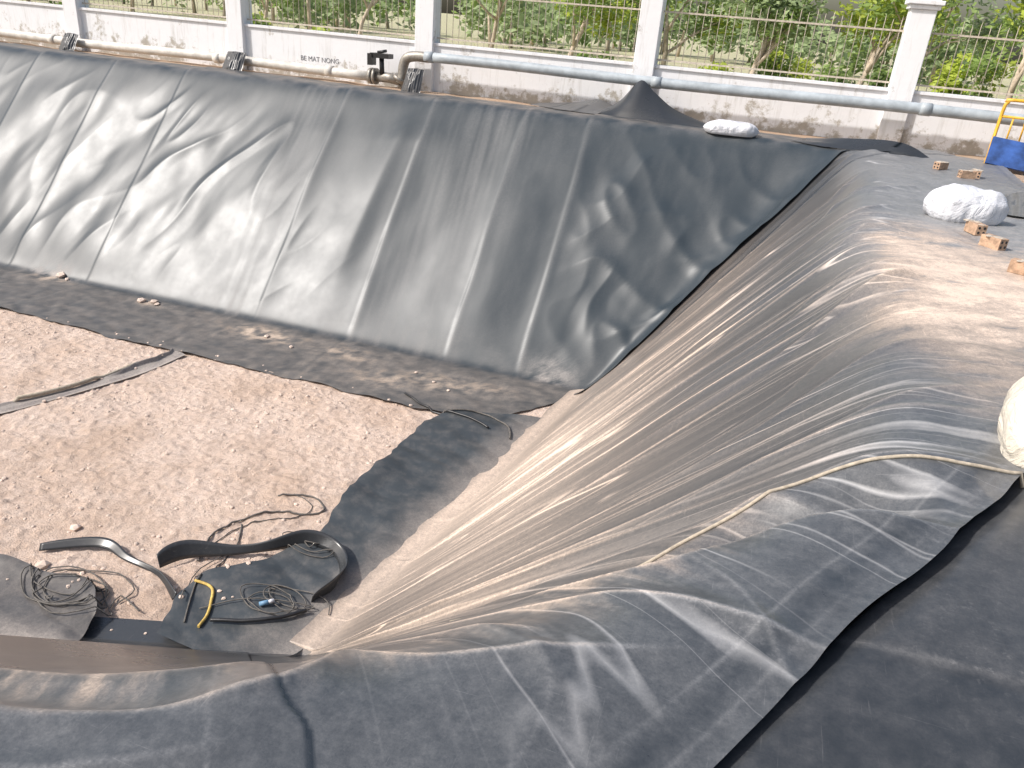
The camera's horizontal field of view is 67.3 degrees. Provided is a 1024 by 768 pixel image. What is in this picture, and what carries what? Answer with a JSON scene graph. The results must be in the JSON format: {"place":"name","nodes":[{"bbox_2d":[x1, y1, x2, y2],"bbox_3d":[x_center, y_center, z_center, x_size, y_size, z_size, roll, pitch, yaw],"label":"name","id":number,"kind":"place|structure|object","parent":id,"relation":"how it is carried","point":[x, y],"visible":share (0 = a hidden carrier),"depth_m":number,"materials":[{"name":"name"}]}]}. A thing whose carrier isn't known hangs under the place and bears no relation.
{"place":"outdoors","nodes":[
{"label":"outdoors","id":0,"kind":"place"},
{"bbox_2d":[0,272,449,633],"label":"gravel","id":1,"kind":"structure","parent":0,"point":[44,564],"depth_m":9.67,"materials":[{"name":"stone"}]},
{"bbox_2d":[0,307,553,620],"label":"pit floor","id":2,"kind":"structure","parent":0,"point":[163,478],"depth_m":9.56,"materials":[{"name":"soil"}]},
{"bbox_2d":[0,554,96,640],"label":"geomembrane strip","id":3,"kind":"object","parent":2,"relation":"on","point":[22,614],"visible":0.76,"depth_m":6.93,"materials":[{"name":"black plastic"}]},
{"bbox_2d":[13,361,137,401],"bbox_3d":[-6.414,0.057,10.648,0.418,0.143,2.618,26,32,37],"label":"black hose","id":4,"kind":"object","parent":2,"relation":"on","point":[53,390],"visible":0.88,"depth_m":10.63,"materials":[{"name":"black plastic"},{"name":"rubber"}]},
{"bbox_2d":[20,563,139,615],"bbox_3d":[-4.005,1.898,7.135,1.260,0.184,0.704,12,26,15],"label":"cable coil","id":5,"kind":"object","parent":2,"relation":"on","point":[47,602],"visible":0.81,"depth_m":7.09,"materials":[{"name":"black rubber"}]},
{"bbox_2d":[0,348,185,413],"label":"geomembrane strip","id":6,"kind":"object","parent":2,"relation":"on","point":[148,364],"visible":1,"depth_m":11.04,"materials":[{"name":"grey plastic"}]},
{"bbox_2d":[39,537,176,599],"bbox_3d":[-3.893,1.738,7.585,1.706,0.103,0.364,13,27,16],"label":"rubber strip","id":7,"kind":"object","parent":2,"relation":"on","point":[115,548],"visible":1,"depth_m":7.72,"materials":[{"name":"black rubber"}]},
{"bbox_2d":[156,529,347,601],"bbox_3d":[-2.524,1.695,7.705,1.832,0.252,0.799,10,26,11],"label":"rubber strip","id":8,"kind":"object","parent":2,"relation":"on","point":[176,551],"visible":0.99,"depth_m":7.77,"materials":[{"name":"black rubber"}]},
{"bbox_2d":[180,531,333,598],"bbox_3d":[-2.578,1.743,7.751,0.697,0.163,1.565,38,40,49],"label":"cable coil","id":9,"kind":"object","parent":2,"relation":"on","point":[284,549],"visible":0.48,"depth_m":7.82,"materials":[{"name":"black rubber"}]},
{"bbox_2d":[197,493,324,560],"bbox_3d":[-2.806,1.490,8.385,1.513,0.071,0.564,-19,34,-41],"label":"cable","id":10,"kind":"object","parent":2,"relation":"on","point":[231,522],"visible":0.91,"depth_m":8.58,"materials":[{"name":"black rubber"}]},
{"bbox_2d":[216,493,312,541],"bbox_3d":[-2.725,1.547,8.297,0.359,0.058,1.333,20,29,28],"label":"cable","id":11,"kind":"object","parent":2,"relation":"on","point":[271,519],"visible":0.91,"depth_m":8.44,"materials":[{"name":"black rubber"}]},
{"bbox_2d":[156,410,540,654],"bbox_3d":[-1.301,1.293,8.922,1.556,0.156,5.865,17,28,23],"label":"geomembrane strip","id":12,"kind":"object","parent":2,"relation":"on","point":[395,499],"visible":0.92,"depth_m":8.18,"materials":[{"name":"black plastic"}]},
{"bbox_2d":[194,579,213,627],"bbox_3d":[-2.836,2.009,7.110,0.170,0.070,0.627,-6,27,-22],"label":"yellow strap","id":13,"kind":"object","parent":12,"relation":"on","point":[210,601],"visible":1,"depth_m":7.14,"materials":[{"name":"yellow plastic"}]},
{"bbox_2d":[183,524,242,622],"bbox_3d":[-2.940,1.811,7.601,0.125,0.127,1.582,6,25,1],"label":"cable","id":14,"kind":"object","parent":12,"relation":"on","point":[201,574],"visible":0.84,"depth_m":7.29,"materials":[{"name":"black rubber"}]},
{"bbox_2d":[210,608,306,622],"bbox_3d":[-2.294,2.113,6.963,0.844,0.063,0.129,-2,26,-15],"label":"black hose","id":15,"kind":"object","parent":12,"relation":"on","point":[261,619],"visible":1,"depth_m":6.91,"materials":[{"name":"plastic"}]},
{"bbox_2d":[199,583,329,614],"bbox_3d":[-2.271,2.015,7.191,1.170,0.112,0.404,6,25,3],"label":"cable coil","id":16,"kind":"object","parent":12,"relation":"on","point":[283,610],"visible":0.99,"depth_m":7.16,"materials":[{"name":"black rubber"}]},
{"bbox_2d":[259,598,274,605],"bbox_3d":[-2.260,2.014,7.087,0.140,0.069,0.045,-1,26,-13],"label":"cable connector","id":17,"kind":"object","parent":12,"relation":"on","point":[265,602],"visible":1,"depth_m":7.07,"materials":[{"name":"blue plastic"}]},
{"bbox_2d":[404,392,488,427],"bbox_3d":[-0.974,0.390,10.946,1.586,0.137,0.120,21,30,30],"label":"black hose","id":18,"kind":"object","parent":12,"relation":"on","point":[451,411],"visible":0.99,"depth_m":10.87,"materials":[{"name":"plastic"}]},
{"bbox_2d":[443,409,510,438],"bbox_3d":[-0.436,0.514,10.785,1.195,0.109,0.384,18,28,26],"label":"black hose","id":19,"kind":"object","parent":12,"relation":"on","point":[486,415],"visible":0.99,"depth_m":10.90,"materials":[{"name":"black rubber"}]},
{"bbox_2d":[0,0,1023,182],"bbox_3d":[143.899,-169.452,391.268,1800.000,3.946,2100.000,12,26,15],"label":"ground","id":20,"kind":"structure","parent":0,"point":[457,31],"depth_m":54.64,"materials":[{"name":"soil"}]},
{"bbox_2d":[59,33,77,50],"bbox_3d":[-10.266,-7.894,17.770,0.500,0.406,0.281,12,26,15],"label":"liner flap","id":21,"kind":"object","parent":20,"relation":"on","point":[68,41],"visible":0.9,"depth_m":17.75,"materials":[{"name":"grey plastic"}]},
{"bbox_2d":[222,51,245,70],"bbox_3d":[-6.019,-6.964,16.609,0.550,0.406,0.292,12,26,15],"label":"liner flap","id":22,"kind":"object","parent":20,"relation":"on","point":[234,60],"visible":0.89,"depth_m":16.59,"materials":[{"name":"grey plastic"}]},
{"bbox_2d":[252,13,272,25],"bbox_3d":[-7.192,-9.575,21.117,1.283,1.127,0.984,-5,27,-21],"label":"shrub","id":23,"kind":"object","parent":20,"relation":"on","point":[262,22],"visible":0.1,"depth_m":20.86,"materials":[{"name":"green plant"}]},
{"bbox_2d":[257,0,291,19],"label":"tree","id":24,"kind":"object","parent":20,"relation":"on","point":[266,8],"visible":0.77,"depth_m":31.34,"materials":[{"name":"green plant"}]},
{"bbox_2d":[311,25,329,31],"bbox_3d":[-4.817,-8.513,19.437,1.026,1.034,0.968,20,29,29],"label":"shrub","id":25,"kind":"object","parent":20,"relation":"on","point":[320,28],"visible":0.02,"depth_m":19.03,"materials":[{"name":"green plant"}]},
{"bbox_2d":[358,0,378,34],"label":"tree","id":26,"kind":"object","parent":20,"relation":"on","point":[368,7],"visible":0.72,"depth_m":27.23,"materials":[{"name":"brown plant"}]},
{"bbox_2d":[401,68,423,92],"bbox_3d":[-2.004,-6.116,15.503,0.450,0.465,0.282,12,26,15],"label":"liner flap","id":27,"kind":"object","parent":20,"relation":"on","point":[413,79],"visible":0.91,"depth_m":15.48,"materials":[{"name":"grey plastic"}]},
{"bbox_2d":[0,42,846,413],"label":"geomembrane liner","id":28,"kind":"object","parent":20,"relation":"on","point":[486,256],"visible":1,"depth_m":13.71,"materials":[{"name":"grey plastic"}]},
{"bbox_2d":[529,99,611,113],"bbox_3d":[1.154,-5.358,14.683,1.439,0.184,0.918,19,29,27],"label":"liner flap","id":29,"kind":"object","parent":28,"relation":"on","point":[595,106],"visible":0.98,"depth_m":14.61,"materials":[{"name":"grey plastic"}]},
{"bbox_2d":[600,80,705,127],"bbox_3d":[2.739,-5.085,13.910,2.341,0.642,0.588,16,28,22],"label":"liner flap","id":30,"kind":"object","parent":28,"relation":"on","point":[641,100],"visible":0.88,"depth_m":14.03,"materials":[{"name":"black plastic"}]},
{"bbox_2d":[703,119,758,137],"bbox_3d":[3.746,-4.379,13.132,0.945,0.234,0.378,11,26,12],"label":"sandbag","id":31,"kind":"object","parent":28,"relation":"on","point":[732,128],"visible":1,"depth_m":13.00,"materials":[{"name":"white fabric"}]},
{"bbox_2d":[792,138,928,157],"bbox_3d":[5.630,-3.890,12.460,2.111,0.210,0.408,23,31,34],"label":"liner flap","id":32,"kind":"object","parent":28,"relation":"on","point":[894,147],"visible":0.95,"depth_m":12.40,"materials":[{"name":"black plastic"}]},
{"bbox_2d":[459,0,542,47],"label":"tree","id":33,"kind":"object","parent":20,"relation":"on","point":[499,13],"visible":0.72,"depth_m":24.26,"materials":[{"name":"green plant"}]},
{"bbox_2d":[62,0,945,141],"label":"pillars","id":34,"kind":"structure","parent":20,"relation":"on","point":[914,41],"depth_m":14.22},
{"bbox_2d":[0,149,1023,767],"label":"geomembrane liner","id":35,"kind":"object","parent":20,"relation":"on","point":[842,307],"visible":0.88,"depth_m":3.38,"materials":[{"name":"grey plastic"}]},
{"bbox_2d":[450,454,1023,620],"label":"rope","id":36,"kind":"object","parent":35,"relation":"on","point":[744,508],"visible":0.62,"depth_m":3.09,"materials":[{"name":"beige fabric"}]},
{"bbox_2d":[933,161,948,169],"bbox_3d":[6.241,-3.179,11.171,0.208,0.112,0.119,-8,28,-25],"label":"brick","id":37,"kind":"object","parent":35,"relation":"on","point":[940,165],"visible":1,"depth_m":11.13,"materials":[{"name":"orange brick"}]},
{"bbox_2d":[923,183,1008,225],"bbox_3d":[4.645,-1.851,7.856,0.790,0.360,0.511,10,26,10],"label":"sandbag","id":38,"kind":"object","parent":35,"relation":"on","point":[956,203],"visible":0.88,"depth_m":7.68,"materials":[{"name":"white fabric"}]},
{"bbox_2d":[957,169,976,178],"bbox_3d":[6.215,-2.870,10.509,0.225,0.108,0.125,2,25,-6],"label":"brick","id":39,"kind":"object","parent":35,"relation":"on","point":[968,174],"visible":1,"depth_m":10.47,"materials":[{"name":"orange brick"}]},
{"bbox_2d":[963,219,987,235],"bbox_3d":[4.434,-1.499,7.350,0.146,0.112,0.235,0,26,-11],"label":"brick","id":40,"kind":"object","parent":35,"relation":"on","point":[975,228],"visible":0.99,"depth_m":7.29,"materials":[{"name":"orange brick"}]},
{"bbox_2d":[971,168,982,178],"bbox_3d":[6.489,-2.939,10.733,0.139,0.111,0.221,12,26,15],"label":"brick","id":41,"kind":"object","parent":35,"relation":"on","point":[979,172],"visible":0.66,"depth_m":10.65,"materials":[{"name":"orange brick"}]},
{"bbox_2d":[978,234,1008,250],"bbox_3d":[4.271,-1.265,6.832,0.128,0.108,0.206,-5,27,-20],"label":"brick","id":42,"kind":"object","parent":35,"relation":"on","point":[994,242],"visible":1,"depth_m":6.79,"materials":[{"name":"orange brick"}]},
{"bbox_2d":[997,377,1023,477],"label":"sandbag","id":43,"kind":"object","parent":35,"relation":"on","point":[1010,428],"visible":0.88,"depth_m":3.15,"materials":[{"name":"white fabric"}]},
{"bbox_2d":[1004,192,1023,216],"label":"liner scrap","id":44,"kind":"object","parent":35,"relation":"on","point":[1015,201],"visible":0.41,"depth_m":8.63,"materials":[{"name":"grey plastic"}]},
{"bbox_2d":[1007,258,1023,275],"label":"brick","id":45,"kind":"object","parent":35,"relation":"on","point":[1016,266],"visible":1,"depth_m":6.02,"materials":[{"name":"orange brick"}]},
{"bbox_2d":[0,1,1023,156],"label":"boundary wall","id":46,"kind":"structure","parent":20,"relation":"on","point":[954,136],"depth_m":15.32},
{"bbox_2d":[301,55,338,63],"bbox_3d":[-4.142,-6.990,16.570,0.932,0.098,0.002,12,26,15],"label":"stencil lettering","id":47,"kind":"object","parent":46,"relation":"attached to","point":[322,58],"visible":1,"depth_m":16.55,"materials":[{"name":"paint"}]},
{"bbox_2d":[0,0,1023,104],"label":"coping","id":48,"kind":"object","parent":46,"relation":"on","point":[583,58],"visible":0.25,"depth_m":15.00,"materials":[{"name":"white concrete"}]},
{"bbox_2d":[17,0,1023,98],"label":"railing","id":49,"kind":"object","parent":48,"relation":"on","point":[660,59],"visible":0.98,"depth_m":14.16,"materials":[{"name":"beige metal"}]},
{"bbox_2d":[0,28,1023,126],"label":"water pipe","id":50,"kind":"object","parent":20,"relation":"on","point":[371,75],"visible":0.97,"depth_m":14.76,"materials":[{"name":"grey plastic"}]},
{"bbox_2d":[22,0,1023,98],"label":"distant trees","id":51,"kind":"object","parent":20,"relation":"on","point":[380,5],"visible":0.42,"depth_m":43.62,"materials":[{"name":"green plant"}]},
{"bbox_2d":[552,0,632,55],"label":"tree","id":52,"kind":"object","parent":20,"relation":"on","point":[584,12],"visible":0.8,"depth_m":20.94,"materials":[{"name":"green plant"}]},
{"bbox_2d":[575,49,613,59],"bbox_3d":[1.851,-6.928,17.287,1.306,1.086,1.079,12,26,15],"label":"shrub","id":53,"kind":"object","parent":20,"relation":"on","point":[586,55],"visible":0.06,"depth_m":17.14,"materials":[{"name":"green plant"}]},
{"bbox_2d":[611,0,681,30],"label":"tree","id":54,"kind":"object","parent":20,"relation":"on","point":[619,2],"visible":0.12,"depth_m":27.15,"materials":[{"name":"green plant"}]},
{"bbox_2d":[599,0,751,64],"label":"tree","id":55,"kind":"object","parent":20,"relation":"on","point":[714,27],"visible":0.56,"depth_m":21.38,"materials":[{"name":"green plant"}]},
{"bbox_2d":[698,61,734,71],"bbox_3d":[4.681,-6.860,17.689,0.844,1.068,1.170,28,34,40],"label":"shrub","id":56,"kind":"object","parent":20,"relation":"on","point":[717,67],"visible":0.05,"depth_m":17.50,"materials":[{"name":"green plant"}]},
{"bbox_2d":[716,0,830,73],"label":"tree","id":57,"kind":"object","parent":20,"relation":"on","point":[796,7],"visible":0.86,"depth_m":18.67,"materials":[{"name":"green plant"}]},
{"bbox_2d":[748,42,815,79],"bbox_3d":[7.685,-8.944,21.974,1.901,1.637,1.425,12,26,15],"label":"shrub","id":58,"kind":"object","parent":20,"relation":"on","point":[770,62],"visible":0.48,"depth_m":21.87,"materials":[{"name":"green plant"}]},
{"bbox_2d":[814,64,855,83],"bbox_3d":[6.682,-5.976,16.009,0.878,1.231,1.051,3,25,-4],"label":"shrub","id":59,"kind":"object","parent":20,"relation":"on","point":[840,74],"visible":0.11,"depth_m":15.81,"materials":[{"name":"green plant"}]},
{"bbox_2d":[714,477,1023,767],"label":"geomembrane liner","id":60,"kind":"object","parent":20,"relation":"on","point":[923,667],"visible":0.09,"depth_m":2.06,"materials":[{"name":"black plastic"}]},
{"bbox_2d":[863,68,892,86],"bbox_3d":[8.935,-6.928,18.400,1.183,1.264,1.153,12,26,15],"label":"shrub","id":61,"kind":"object","parent":20,"relation":"on","point":[883,75],"visible":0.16,"depth_m":18.08,"materials":[{"name":"green plant"}]},
{"bbox_2d":[830,0,962,84],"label":"tree","id":62,"kind":"object","parent":20,"relation":"on","point":[899,11],"visible":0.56,"depth_m":18.64,"materials":[{"name":"green plant"}]},
{"bbox_2d":[865,0,1022,61],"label":"tree","id":63,"kind":"object","parent":20,"relation":"on","point":[984,32],"visible":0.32,"depth_m":22.19,"materials":[{"name":"green plant"}]},
{"bbox_2d":[929,51,1017,97],"bbox_3d":[8.896,-5.658,15.175,1.189,1.731,1.346,-17,33,-39],"label":"shrub","id":64,"kind":"object","parent":20,"relation":"on","point":[981,72],"visible":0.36,"depth_m":14.94,"materials":[{"name":"green plant"}]},
{"bbox_2d":[983,0,1023,98],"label":"tree","id":65,"kind":"object","parent":20,"relation":"on","point":[1008,21],"visible":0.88,"depth_m":16.23,"materials":[{"name":"green plant"}]},
{"bbox_2d":[984,98,1023,171],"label":"steel barrier","id":66,"kind":"object","parent":20,"relation":"on","point":[1007,153],"visible":0.94,"depth_m":12.00,"materials":[{"name":"blue metal"}]},
{"bbox_2d":[171,15,1004,98],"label":"dry grass","id":67,"kind":"structure","parent":0,"point":[510,49],"depth_m":36.09,"materials":[{"name":"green plant"}]},
{"bbox_2d":[361,0,1023,64],"label":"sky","id":68,"kind":"structure","parent":0,"point":[834,5],"materials":[{"name":"green plant"}]}
]}

